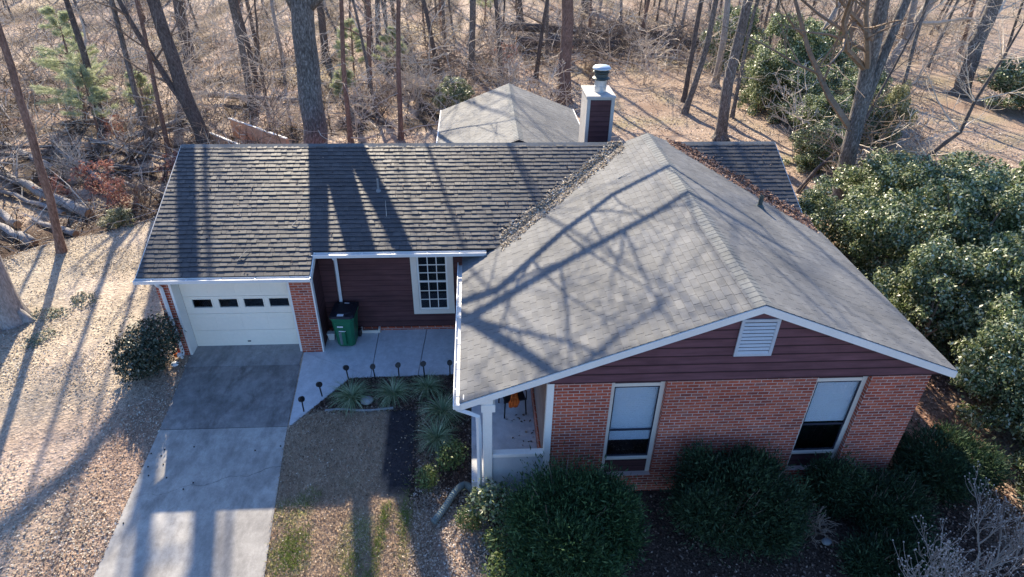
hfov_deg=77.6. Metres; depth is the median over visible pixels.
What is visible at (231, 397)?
driveway upper slab
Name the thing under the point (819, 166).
bare tree
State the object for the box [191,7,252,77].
bare sapling
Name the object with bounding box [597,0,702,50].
brush heap
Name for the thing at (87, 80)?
young pine
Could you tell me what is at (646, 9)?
bare tree
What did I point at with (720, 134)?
bare tree
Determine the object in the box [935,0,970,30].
bare tree
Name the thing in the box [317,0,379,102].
bare tree
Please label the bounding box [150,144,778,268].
roof litter
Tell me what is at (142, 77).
young pine
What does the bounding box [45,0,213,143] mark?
bare tree
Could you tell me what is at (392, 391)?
grass clump
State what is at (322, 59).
bare sapling
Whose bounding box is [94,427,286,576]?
driveway
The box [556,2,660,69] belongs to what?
brush heap
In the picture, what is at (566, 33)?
bare tree
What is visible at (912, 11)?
bare tree
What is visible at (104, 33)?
bare sapling
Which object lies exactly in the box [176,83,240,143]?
bare sapling
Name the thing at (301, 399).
path light
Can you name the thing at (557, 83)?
bare sapling
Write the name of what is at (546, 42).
bare tree
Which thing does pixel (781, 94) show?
bare sapling
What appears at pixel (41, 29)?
bare sapling
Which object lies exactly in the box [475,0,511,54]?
bare tree
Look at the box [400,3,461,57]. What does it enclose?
bare sapling
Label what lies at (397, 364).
path light
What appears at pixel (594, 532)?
yew bush
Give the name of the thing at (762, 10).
bare tree
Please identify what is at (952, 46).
bare sapling
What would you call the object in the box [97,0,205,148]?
bare tree
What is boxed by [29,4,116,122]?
young pine
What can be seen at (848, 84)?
holly bush
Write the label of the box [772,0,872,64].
bare tree
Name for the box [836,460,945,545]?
yew bush
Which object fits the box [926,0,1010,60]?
bare sapling
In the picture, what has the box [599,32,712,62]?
fallen log
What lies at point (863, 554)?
yew bush
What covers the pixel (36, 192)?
fallen log
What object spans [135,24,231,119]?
bare sapling
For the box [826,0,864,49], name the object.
bare tree
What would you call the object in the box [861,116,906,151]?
bare sapling
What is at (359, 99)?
bare sapling
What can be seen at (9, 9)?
bare tree
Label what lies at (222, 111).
bare sapling
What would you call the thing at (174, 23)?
bare sapling
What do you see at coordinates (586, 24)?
bare sapling
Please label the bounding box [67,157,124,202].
rusty shrub
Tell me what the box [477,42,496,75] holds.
bare sapling
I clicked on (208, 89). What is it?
bare sapling
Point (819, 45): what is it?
holly bush
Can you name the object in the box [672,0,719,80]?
bare sapling
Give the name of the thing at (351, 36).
young pine
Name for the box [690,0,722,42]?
bare sapling
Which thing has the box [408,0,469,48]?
bare tree
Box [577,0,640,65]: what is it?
bare sapling
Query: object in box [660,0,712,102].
bare tree
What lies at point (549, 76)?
bare sapling
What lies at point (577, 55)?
bare sapling
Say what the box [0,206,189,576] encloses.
fallen leaves
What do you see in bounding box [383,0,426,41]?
bare sapling
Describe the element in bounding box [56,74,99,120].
bare sapling
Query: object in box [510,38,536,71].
bare sapling
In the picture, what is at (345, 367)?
path light
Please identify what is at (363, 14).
bare sapling
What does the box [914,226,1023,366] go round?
holly bush
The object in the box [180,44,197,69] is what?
bare sapling
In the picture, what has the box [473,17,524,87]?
bare sapling
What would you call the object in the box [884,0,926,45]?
bare sapling
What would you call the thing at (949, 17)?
bare tree
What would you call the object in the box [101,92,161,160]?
bare sapling
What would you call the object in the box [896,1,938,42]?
bare tree
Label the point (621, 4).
bare tree
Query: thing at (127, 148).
bare sapling
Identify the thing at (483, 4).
young pine
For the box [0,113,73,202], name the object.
brush heap
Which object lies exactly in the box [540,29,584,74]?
bare sapling
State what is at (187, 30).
bare sapling
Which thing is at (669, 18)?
bare sapling
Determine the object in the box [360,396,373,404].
stone
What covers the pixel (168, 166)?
rusty shrub
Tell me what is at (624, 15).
bare sapling
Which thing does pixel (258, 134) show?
board fence
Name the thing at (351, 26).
bare sapling
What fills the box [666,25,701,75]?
bare sapling
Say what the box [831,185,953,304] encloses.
holly bush
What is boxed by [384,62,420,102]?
bare sapling
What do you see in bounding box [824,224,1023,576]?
fallen leaves
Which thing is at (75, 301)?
ground plant
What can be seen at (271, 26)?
bare sapling
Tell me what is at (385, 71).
bare sapling
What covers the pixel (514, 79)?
bare sapling
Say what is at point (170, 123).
fallen log
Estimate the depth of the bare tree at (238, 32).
32.88 m
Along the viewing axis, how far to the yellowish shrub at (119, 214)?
22.45 m
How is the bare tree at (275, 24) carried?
on the ground at (34, 428)
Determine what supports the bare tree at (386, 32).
on the ground at (34, 428)
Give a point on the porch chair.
(521, 397)
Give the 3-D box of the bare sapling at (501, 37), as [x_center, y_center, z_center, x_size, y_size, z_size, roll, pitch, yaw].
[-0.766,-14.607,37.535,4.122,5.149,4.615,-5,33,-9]
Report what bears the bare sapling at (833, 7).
on the ground at (34, 428)
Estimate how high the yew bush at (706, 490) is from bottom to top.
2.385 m
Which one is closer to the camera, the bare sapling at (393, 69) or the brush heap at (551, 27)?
the bare sapling at (393, 69)
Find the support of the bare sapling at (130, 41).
on the ground at (34, 428)
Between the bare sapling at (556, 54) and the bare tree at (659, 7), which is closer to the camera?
the bare sapling at (556, 54)
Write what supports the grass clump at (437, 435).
on the ground at (34, 428)
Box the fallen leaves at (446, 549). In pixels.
[408,486,512,576]
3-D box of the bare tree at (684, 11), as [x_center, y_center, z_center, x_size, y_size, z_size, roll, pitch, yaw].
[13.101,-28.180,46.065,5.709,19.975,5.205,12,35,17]
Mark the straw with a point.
(88, 527)
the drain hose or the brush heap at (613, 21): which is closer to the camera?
the drain hose
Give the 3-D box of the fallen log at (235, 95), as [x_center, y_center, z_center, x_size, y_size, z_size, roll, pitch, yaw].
[-14.675,-11.281,34.351,7.163,2.236,1.147,-1,33,-3]
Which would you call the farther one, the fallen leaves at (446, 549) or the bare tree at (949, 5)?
the bare tree at (949, 5)
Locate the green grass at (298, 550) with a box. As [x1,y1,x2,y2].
[264,466,434,576]
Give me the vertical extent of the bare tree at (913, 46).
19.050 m
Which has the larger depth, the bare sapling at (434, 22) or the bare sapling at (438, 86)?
the bare sapling at (434, 22)
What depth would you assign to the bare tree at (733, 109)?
32.22 m
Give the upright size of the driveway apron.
0.185 m
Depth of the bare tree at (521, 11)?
53.62 m
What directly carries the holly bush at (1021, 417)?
on the ground at (34, 428)
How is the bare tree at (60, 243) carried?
on the ground at (34, 428)
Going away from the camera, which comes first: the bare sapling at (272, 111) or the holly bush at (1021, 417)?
the holly bush at (1021, 417)
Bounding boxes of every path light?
[298,396,304,411]
[316,382,322,396]
[343,365,348,379]
[370,364,375,379]
[395,362,400,376]
[420,361,425,376]
[447,360,452,375]
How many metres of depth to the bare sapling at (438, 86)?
32.55 m
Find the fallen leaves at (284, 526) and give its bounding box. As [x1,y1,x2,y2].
[262,405,441,576]
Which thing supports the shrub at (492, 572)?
on the ground at (34, 428)
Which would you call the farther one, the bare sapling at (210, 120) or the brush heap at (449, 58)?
the brush heap at (449, 58)
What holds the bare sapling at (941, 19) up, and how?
on the ground at (34, 428)
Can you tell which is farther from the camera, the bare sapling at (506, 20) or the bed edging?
the bare sapling at (506, 20)
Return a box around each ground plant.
[21,328,60,347]
[30,306,73,323]
[69,291,98,309]
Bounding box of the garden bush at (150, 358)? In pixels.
[104,306,186,387]
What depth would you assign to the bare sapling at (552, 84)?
31.38 m
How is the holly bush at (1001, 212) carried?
on the ground at (34, 428)
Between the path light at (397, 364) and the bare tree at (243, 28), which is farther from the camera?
the bare tree at (243, 28)
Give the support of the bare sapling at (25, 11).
on the ground at (34, 428)
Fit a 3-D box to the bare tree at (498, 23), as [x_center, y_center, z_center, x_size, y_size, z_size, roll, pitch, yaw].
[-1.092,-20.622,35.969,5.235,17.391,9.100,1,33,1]
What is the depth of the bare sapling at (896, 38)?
36.81 m
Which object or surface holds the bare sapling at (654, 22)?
on the ground at (34, 428)
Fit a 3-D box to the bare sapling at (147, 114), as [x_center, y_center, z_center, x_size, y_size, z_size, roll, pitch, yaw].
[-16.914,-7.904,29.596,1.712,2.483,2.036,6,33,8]
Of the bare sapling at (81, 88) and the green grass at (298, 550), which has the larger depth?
the bare sapling at (81, 88)
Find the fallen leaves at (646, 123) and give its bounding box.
[533,64,1023,197]
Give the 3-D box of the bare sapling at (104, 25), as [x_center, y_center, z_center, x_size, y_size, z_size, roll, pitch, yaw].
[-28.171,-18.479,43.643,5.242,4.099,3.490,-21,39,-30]
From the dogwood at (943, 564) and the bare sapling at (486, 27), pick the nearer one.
the dogwood at (943, 564)
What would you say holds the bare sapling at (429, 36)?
on the ground at (34, 428)
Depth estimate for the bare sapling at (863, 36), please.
43.39 m
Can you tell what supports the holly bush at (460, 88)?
on the ground at (34, 428)
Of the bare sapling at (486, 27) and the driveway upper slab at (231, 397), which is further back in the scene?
the bare sapling at (486, 27)
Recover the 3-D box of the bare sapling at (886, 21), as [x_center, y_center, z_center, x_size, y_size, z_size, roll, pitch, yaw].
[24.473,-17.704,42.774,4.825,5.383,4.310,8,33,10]
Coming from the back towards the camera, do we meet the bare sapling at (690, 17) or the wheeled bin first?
the bare sapling at (690, 17)
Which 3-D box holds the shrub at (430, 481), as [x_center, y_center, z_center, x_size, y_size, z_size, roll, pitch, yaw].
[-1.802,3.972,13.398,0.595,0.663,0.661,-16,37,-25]
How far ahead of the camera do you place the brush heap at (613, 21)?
47.10 m
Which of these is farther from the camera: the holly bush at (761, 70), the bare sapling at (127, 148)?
the holly bush at (761, 70)
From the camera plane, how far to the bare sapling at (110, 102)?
30.42 m
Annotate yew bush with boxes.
[486,440,657,576]
[648,433,824,576]
[797,443,879,523]
[830,518,960,576]
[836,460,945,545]
[888,409,1020,510]
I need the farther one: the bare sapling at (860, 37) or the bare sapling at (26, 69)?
the bare sapling at (860, 37)
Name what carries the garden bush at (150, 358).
on the ground at (34, 428)
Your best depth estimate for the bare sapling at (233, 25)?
44.02 m
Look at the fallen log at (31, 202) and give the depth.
24.91 m
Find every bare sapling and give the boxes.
[0,0,58,26]
[0,8,61,80]
[0,25,15,71]
[0,38,49,111]
[0,54,22,91]
[16,27,54,57]
[17,6,71,53]
[26,6,78,81]
[49,128,82,162]
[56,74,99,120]
[72,0,142,49]
[73,87,150,155]
[74,0,131,45]
[93,7,139,55]
[93,70,144,130]
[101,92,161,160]
[107,61,136,89]
[108,0,142,24]
[109,28,166,99]
[122,63,179,123]
[123,90,161,137]
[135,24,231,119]
[135,56,222,138]
[153,0,226,70]
[162,1,195,46]
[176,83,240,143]
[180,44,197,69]
[186,2,204,24]
[187,0,241,42]
[187,73,247,136]
[188,60,226,112]
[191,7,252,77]
[207,11,297,111]
[216,0,253,51]
[233,76,302,143]
[237,74,297,132]
[245,0,291,59]
[255,37,282,77]
[266,19,347,106]
[271,34,324,89]
[328,0,365,52]
[328,61,389,142]
[345,0,390,33]
[345,5,390,73]
[349,16,386,59]
[355,3,411,76]
[358,2,450,107]
[363,32,414,102]
[370,1,476,88]
[379,54,412,97]
[382,0,419,52]
[382,0,426,55]
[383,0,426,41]
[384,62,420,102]
[393,0,438,30]
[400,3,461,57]
[403,0,442,55]
[413,60,461,115]
[423,3,461,53]
[433,4,462,35]
[465,1,532,86]
[469,57,550,94]
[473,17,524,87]
[475,13,511,65]
[477,0,494,33]
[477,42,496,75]
[484,42,536,93]
[487,0,520,41]
[488,0,531,43]
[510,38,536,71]
[519,0,583,72]
[525,59,579,107]
[526,68,623,106]
[532,14,579,86]
[533,44,569,100]
[539,48,585,81]
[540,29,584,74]
[541,0,589,34]
[544,7,561,37]
[553,0,609,59]
[554,86,581,106]
[571,13,606,65]
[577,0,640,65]
[582,2,615,38]
[605,0,657,37]
[605,7,635,46]
[609,10,681,85]
[618,26,639,57]
[623,22,652,64]
[623,22,658,62]
[628,7,675,41]
[631,20,681,82]
[645,0,690,39]
[652,7,671,41]
[661,7,711,76]
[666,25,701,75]
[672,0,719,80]
[676,23,718,89]
[679,0,705,31]
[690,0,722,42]
[694,12,743,78]
[695,6,750,75]
[715,4,806,83]
[750,3,771,41]
[759,0,821,43]
[762,55,830,160]
[765,0,813,38]
[765,67,815,124]
[766,0,828,36]
[792,86,850,137]
[804,0,898,54]
[818,107,916,177]
[825,0,858,29]
[831,75,923,164]
[836,13,917,69]
[853,0,904,56]
[853,12,887,56]
[858,13,899,54]
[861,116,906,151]
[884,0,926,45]
[890,1,945,34]
[891,99,960,159]
[897,76,934,125]
[899,14,974,91]
[903,0,951,46]
[907,120,951,162]
[910,51,951,100]
[917,2,968,47]
[921,23,950,48]
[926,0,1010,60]
[934,21,973,69]
[938,37,966,78]
[940,31,992,77]
[941,37,966,84]
[942,11,972,57]
[950,1,981,43]
[955,10,994,56]
[975,23,1023,74]
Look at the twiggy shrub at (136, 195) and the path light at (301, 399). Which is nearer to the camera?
the path light at (301, 399)
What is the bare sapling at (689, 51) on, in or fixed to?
on the ground at (34, 428)
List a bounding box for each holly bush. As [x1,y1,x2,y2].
[430,76,473,108]
[699,4,770,70]
[737,41,798,115]
[739,10,831,99]
[766,62,847,127]
[782,118,845,173]
[788,86,851,140]
[794,19,860,93]
[798,173,894,268]
[811,75,897,147]
[829,59,892,124]
[829,147,944,236]
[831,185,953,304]
[871,231,1020,358]
[894,157,1023,293]
[897,148,1020,231]
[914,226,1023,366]
[946,286,1023,433]
[972,156,1023,238]
[975,343,1023,445]
[976,56,1023,109]
[998,396,1023,495]
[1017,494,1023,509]
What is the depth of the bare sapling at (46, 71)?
36.44 m
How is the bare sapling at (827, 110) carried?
on the ground at (34, 428)
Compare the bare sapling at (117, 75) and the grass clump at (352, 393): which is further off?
the bare sapling at (117, 75)
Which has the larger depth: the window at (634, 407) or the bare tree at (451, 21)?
the bare tree at (451, 21)
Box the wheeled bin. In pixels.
[329,302,361,345]
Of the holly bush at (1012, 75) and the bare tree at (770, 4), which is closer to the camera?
the holly bush at (1012, 75)
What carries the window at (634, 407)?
in the house
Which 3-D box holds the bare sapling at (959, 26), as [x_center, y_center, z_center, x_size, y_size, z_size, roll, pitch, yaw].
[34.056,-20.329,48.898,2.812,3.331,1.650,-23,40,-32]
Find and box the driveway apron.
[185,344,302,367]
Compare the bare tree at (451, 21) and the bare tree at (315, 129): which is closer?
the bare tree at (315, 129)
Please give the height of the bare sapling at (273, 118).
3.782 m
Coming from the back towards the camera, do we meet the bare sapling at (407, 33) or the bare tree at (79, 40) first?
the bare sapling at (407, 33)
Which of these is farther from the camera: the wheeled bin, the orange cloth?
the wheeled bin
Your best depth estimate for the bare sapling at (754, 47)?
37.14 m
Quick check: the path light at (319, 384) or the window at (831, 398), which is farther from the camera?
the path light at (319, 384)
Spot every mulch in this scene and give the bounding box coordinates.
[309,374,473,508]
[490,474,1023,576]
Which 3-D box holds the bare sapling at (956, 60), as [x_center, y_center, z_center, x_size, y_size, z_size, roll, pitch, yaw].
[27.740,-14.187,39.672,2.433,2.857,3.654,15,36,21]
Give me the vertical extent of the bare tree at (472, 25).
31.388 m
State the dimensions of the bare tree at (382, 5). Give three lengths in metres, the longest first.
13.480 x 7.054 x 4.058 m
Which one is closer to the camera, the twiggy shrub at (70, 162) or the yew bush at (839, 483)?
the yew bush at (839, 483)
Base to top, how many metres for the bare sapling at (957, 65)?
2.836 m
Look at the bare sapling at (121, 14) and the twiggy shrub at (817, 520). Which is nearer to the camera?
the twiggy shrub at (817, 520)
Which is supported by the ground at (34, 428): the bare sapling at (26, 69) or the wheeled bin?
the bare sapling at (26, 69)
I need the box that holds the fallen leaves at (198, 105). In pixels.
[0,32,579,226]
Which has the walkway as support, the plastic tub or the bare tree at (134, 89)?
the plastic tub
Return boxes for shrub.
[21,133,90,182]
[32,173,77,209]
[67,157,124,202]
[92,175,141,215]
[96,207,135,229]
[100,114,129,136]
[105,164,165,211]
[156,149,177,181]
[249,88,333,127]
[355,76,407,117]
[390,61,437,98]
[412,460,443,492]
[435,435,468,475]
[437,62,482,93]
[451,505,482,533]
[463,477,519,526]
[474,42,535,88]
[479,549,515,576]
[480,522,512,557]
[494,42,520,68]
[579,53,608,79]
[795,500,841,551]
[858,149,919,185]
[871,78,918,147]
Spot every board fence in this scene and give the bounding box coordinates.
[210,132,237,143]
[228,117,288,143]
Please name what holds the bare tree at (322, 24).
on the ground at (34, 428)
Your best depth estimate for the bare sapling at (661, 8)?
48.18 m
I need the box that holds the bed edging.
[325,407,392,411]
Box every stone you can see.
[171,361,178,366]
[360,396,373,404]
[821,538,831,545]
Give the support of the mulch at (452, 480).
on the ground at (34, 428)
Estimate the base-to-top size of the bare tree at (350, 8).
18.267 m
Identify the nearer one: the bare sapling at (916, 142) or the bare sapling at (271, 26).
the bare sapling at (916, 142)
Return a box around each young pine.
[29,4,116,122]
[52,10,109,94]
[59,59,118,137]
[120,69,154,122]
[328,68,353,95]
[332,17,371,84]
[372,25,407,73]
[467,0,493,20]
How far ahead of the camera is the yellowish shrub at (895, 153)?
24.15 m
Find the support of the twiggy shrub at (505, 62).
on the ground at (34, 428)
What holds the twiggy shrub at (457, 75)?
on the ground at (34, 428)
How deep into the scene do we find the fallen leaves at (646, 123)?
33.24 m
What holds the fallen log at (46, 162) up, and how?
on the ground at (34, 428)
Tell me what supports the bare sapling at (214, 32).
on the ground at (34, 428)
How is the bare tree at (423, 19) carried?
on the ground at (34, 428)
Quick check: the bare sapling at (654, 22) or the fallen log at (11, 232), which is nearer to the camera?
the fallen log at (11, 232)
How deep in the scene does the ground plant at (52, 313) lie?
17.93 m
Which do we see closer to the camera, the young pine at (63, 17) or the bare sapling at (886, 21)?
the young pine at (63, 17)
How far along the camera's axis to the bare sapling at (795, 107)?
27.66 m
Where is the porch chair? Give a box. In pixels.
[498,390,526,418]
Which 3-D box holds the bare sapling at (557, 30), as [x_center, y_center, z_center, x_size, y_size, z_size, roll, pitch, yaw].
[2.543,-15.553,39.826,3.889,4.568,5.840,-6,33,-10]
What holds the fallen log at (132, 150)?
on the ground at (34, 428)
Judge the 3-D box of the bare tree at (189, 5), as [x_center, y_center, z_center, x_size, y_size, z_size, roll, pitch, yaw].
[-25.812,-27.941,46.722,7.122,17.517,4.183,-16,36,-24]
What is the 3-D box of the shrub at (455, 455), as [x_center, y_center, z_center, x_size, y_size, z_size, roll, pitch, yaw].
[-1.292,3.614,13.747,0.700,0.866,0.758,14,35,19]
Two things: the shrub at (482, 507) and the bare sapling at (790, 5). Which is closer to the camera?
the shrub at (482, 507)
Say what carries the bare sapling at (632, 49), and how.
on the ground at (34, 428)
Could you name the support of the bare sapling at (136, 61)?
on the ground at (34, 428)
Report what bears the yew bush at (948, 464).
on the ground at (34, 428)
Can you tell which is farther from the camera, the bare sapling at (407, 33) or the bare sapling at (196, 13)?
the bare sapling at (196, 13)
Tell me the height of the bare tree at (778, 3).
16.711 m
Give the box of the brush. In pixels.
[0,0,940,258]
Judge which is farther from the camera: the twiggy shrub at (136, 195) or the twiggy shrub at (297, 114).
the twiggy shrub at (297, 114)
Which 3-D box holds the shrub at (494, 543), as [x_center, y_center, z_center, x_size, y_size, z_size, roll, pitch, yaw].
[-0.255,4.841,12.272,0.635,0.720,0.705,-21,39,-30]
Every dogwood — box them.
[892,515,1023,576]
[964,461,1023,574]
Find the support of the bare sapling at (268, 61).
on the ground at (34, 428)
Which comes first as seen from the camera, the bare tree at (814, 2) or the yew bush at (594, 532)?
the yew bush at (594, 532)
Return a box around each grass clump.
[320,374,380,416]
[370,371,413,410]
[407,370,448,400]
[413,415,460,460]
[416,389,468,430]
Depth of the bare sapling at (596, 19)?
46.94 m
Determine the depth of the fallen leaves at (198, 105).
33.56 m
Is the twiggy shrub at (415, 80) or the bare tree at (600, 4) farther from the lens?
the bare tree at (600, 4)
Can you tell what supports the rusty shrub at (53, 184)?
on the ground at (34, 428)
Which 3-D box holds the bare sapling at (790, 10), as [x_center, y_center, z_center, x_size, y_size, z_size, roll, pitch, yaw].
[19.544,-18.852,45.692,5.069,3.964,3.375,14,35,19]
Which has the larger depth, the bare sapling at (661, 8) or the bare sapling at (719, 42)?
the bare sapling at (661, 8)
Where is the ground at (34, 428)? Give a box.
[0,0,1023,576]
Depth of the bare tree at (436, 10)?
53.76 m
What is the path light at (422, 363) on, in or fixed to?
on the ground at (34, 428)
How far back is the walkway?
16.51 m
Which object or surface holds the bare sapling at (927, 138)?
on the ground at (34, 428)
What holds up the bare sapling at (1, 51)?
on the ground at (34, 428)
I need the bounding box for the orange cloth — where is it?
[509,393,519,407]
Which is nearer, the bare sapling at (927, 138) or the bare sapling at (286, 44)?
the bare sapling at (927, 138)
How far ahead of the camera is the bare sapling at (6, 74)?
33.51 m
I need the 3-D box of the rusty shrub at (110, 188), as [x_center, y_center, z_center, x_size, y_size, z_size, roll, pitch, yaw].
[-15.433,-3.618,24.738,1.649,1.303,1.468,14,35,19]
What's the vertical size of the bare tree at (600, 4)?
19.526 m
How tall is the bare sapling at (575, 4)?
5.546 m
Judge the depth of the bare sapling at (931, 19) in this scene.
47.94 m
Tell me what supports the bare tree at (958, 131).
on the ground at (34, 428)
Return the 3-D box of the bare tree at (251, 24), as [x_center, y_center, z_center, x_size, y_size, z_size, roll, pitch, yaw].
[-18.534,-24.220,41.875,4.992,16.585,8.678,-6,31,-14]
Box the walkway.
[289,329,454,424]
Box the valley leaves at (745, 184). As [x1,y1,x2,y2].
[666,138,818,232]
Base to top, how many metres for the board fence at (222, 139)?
0.950 m
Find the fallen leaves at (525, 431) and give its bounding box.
[511,414,533,445]
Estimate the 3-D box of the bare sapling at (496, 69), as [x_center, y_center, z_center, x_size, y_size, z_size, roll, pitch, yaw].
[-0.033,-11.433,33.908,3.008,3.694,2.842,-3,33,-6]
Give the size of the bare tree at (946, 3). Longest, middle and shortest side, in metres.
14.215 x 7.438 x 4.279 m
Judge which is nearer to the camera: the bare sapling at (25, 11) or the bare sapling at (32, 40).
the bare sapling at (32, 40)
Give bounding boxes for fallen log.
[0,121,156,172]
[0,127,77,149]
[0,131,94,217]
[0,137,56,171]
[0,162,32,228]
[0,181,65,215]
[0,213,48,246]
[22,141,154,191]
[31,216,79,236]
[40,125,121,195]
[84,124,169,166]
[122,109,206,141]
[165,59,297,101]
[354,82,395,128]
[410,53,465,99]
[500,5,698,43]
[515,22,696,49]
[549,13,669,56]
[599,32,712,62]
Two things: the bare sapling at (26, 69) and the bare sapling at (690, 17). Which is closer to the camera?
the bare sapling at (26, 69)
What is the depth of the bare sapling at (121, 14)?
50.48 m
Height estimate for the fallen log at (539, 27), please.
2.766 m
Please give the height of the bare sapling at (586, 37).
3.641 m
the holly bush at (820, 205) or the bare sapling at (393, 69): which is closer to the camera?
the holly bush at (820, 205)
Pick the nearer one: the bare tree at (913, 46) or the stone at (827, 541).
the stone at (827, 541)
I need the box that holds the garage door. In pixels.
[178,282,298,345]
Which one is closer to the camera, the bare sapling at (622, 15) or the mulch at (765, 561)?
the mulch at (765, 561)
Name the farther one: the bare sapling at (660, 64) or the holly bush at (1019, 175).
the bare sapling at (660, 64)
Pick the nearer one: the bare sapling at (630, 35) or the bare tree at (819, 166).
the bare tree at (819, 166)
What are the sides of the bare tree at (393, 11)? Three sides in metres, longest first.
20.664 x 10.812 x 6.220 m
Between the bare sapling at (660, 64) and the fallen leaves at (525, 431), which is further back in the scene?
the bare sapling at (660, 64)
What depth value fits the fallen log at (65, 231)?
22.98 m
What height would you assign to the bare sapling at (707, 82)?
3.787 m
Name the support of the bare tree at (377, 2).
on the ground at (34, 428)
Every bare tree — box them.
[0,22,67,253]
[0,255,35,330]
[4,0,20,20]
[38,0,86,26]
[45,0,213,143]
[56,0,124,131]
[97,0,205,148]
[111,0,224,152]
[130,1,163,21]
[139,0,200,63]
[185,0,199,26]
[202,0,282,89]
[210,0,275,47]
[228,0,256,107]
[231,0,283,107]
[252,0,291,64]
[256,0,339,143]
[263,1,332,62]
[281,0,357,142]
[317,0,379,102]
[317,0,402,113]
[349,0,362,17]
[354,0,404,140]
[359,0,407,59]
[360,0,374,54]
[375,0,407,56]
[380,0,403,43]
[389,0,395,24]
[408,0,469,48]
[409,0,455,69]
[420,0,441,34]
[420,1,448,40]
[427,0,449,23]
[441,0,469,39]
[459,0,532,75]
[467,0,481,75]
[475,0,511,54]
[506,0,558,78]
[515,0,523,21]
[520,0,588,62]
[554,0,586,105]
[573,0,610,27]
[582,0,588,11]
[588,0,613,22]
[610,0,633,22]
[617,0,668,37]
[632,0,658,25]
[649,0,679,20]
[660,0,690,26]
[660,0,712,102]
[663,0,1016,207]
[665,0,705,34]
[669,0,720,114]
[702,0,730,87]
[709,0,761,118]
[712,0,754,141]
[756,0,772,32]
[757,0,791,26]
[763,0,779,46]
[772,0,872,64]
[795,0,973,193]
[805,0,827,15]
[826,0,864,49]
[882,0,1023,76]
[887,0,1023,162]
[894,0,1002,102]
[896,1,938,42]
[920,0,971,67]
[924,0,956,34]
[925,0,1021,97]
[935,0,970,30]
[946,0,1008,55]
[960,0,986,39]
[983,0,1023,80]
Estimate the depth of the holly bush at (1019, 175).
21.10 m
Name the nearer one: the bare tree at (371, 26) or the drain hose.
the drain hose
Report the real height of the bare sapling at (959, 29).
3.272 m
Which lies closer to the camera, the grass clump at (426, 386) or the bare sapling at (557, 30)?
the grass clump at (426, 386)
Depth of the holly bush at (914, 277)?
16.04 m
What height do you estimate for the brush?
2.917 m
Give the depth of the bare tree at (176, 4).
40.23 m
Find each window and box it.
[410,257,454,313]
[601,382,665,471]
[787,376,867,465]
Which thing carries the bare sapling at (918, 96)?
on the ground at (34, 428)
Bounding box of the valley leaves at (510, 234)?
[499,138,623,250]
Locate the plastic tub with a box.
[327,331,334,339]
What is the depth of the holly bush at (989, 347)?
14.37 m
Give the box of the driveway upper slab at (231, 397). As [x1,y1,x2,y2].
[160,365,299,429]
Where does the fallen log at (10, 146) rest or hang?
on the ground at (34, 428)
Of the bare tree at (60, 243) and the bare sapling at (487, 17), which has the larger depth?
the bare sapling at (487, 17)
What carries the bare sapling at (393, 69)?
on the ground at (34, 428)
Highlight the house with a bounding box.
[132,64,957,500]
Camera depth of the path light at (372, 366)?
15.67 m
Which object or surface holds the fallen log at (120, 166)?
on the ground at (34, 428)
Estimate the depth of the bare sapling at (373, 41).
41.89 m
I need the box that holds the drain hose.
[431,481,478,523]
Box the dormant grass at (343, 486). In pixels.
[263,407,441,576]
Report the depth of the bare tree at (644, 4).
53.53 m
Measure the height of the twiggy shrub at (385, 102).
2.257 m
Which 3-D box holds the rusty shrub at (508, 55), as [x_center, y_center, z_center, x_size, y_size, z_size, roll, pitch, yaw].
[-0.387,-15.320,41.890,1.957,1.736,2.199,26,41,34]
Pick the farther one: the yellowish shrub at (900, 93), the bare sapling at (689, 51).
the bare sapling at (689, 51)
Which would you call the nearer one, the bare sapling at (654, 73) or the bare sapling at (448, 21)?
the bare sapling at (654, 73)
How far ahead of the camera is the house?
14.59 m
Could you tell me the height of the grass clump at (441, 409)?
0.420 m
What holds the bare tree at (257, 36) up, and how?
on the ground at (34, 428)
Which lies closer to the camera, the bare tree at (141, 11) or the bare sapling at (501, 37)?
the bare sapling at (501, 37)
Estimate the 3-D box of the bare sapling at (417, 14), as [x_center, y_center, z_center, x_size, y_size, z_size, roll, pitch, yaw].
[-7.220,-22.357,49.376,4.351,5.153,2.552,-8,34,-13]
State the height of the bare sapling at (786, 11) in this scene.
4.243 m
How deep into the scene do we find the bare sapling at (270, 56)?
38.70 m
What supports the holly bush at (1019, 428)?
on the ground at (34, 428)
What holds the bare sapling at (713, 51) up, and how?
on the ground at (34, 428)
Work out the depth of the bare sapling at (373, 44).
38.52 m
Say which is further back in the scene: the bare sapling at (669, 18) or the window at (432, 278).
the bare sapling at (669, 18)
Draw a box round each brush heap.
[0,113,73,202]
[395,18,516,77]
[501,7,610,57]
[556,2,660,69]
[559,1,651,51]
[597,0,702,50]
[653,0,777,54]
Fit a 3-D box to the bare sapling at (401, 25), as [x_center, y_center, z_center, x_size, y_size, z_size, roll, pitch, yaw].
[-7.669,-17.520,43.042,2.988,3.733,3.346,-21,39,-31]
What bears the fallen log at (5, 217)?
on the ground at (34, 428)
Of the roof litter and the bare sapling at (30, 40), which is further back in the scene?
the bare sapling at (30, 40)
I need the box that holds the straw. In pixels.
[11,362,187,576]
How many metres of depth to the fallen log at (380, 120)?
32.55 m
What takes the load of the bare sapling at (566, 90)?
on the ground at (34, 428)
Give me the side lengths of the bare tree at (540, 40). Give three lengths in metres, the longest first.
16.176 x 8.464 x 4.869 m

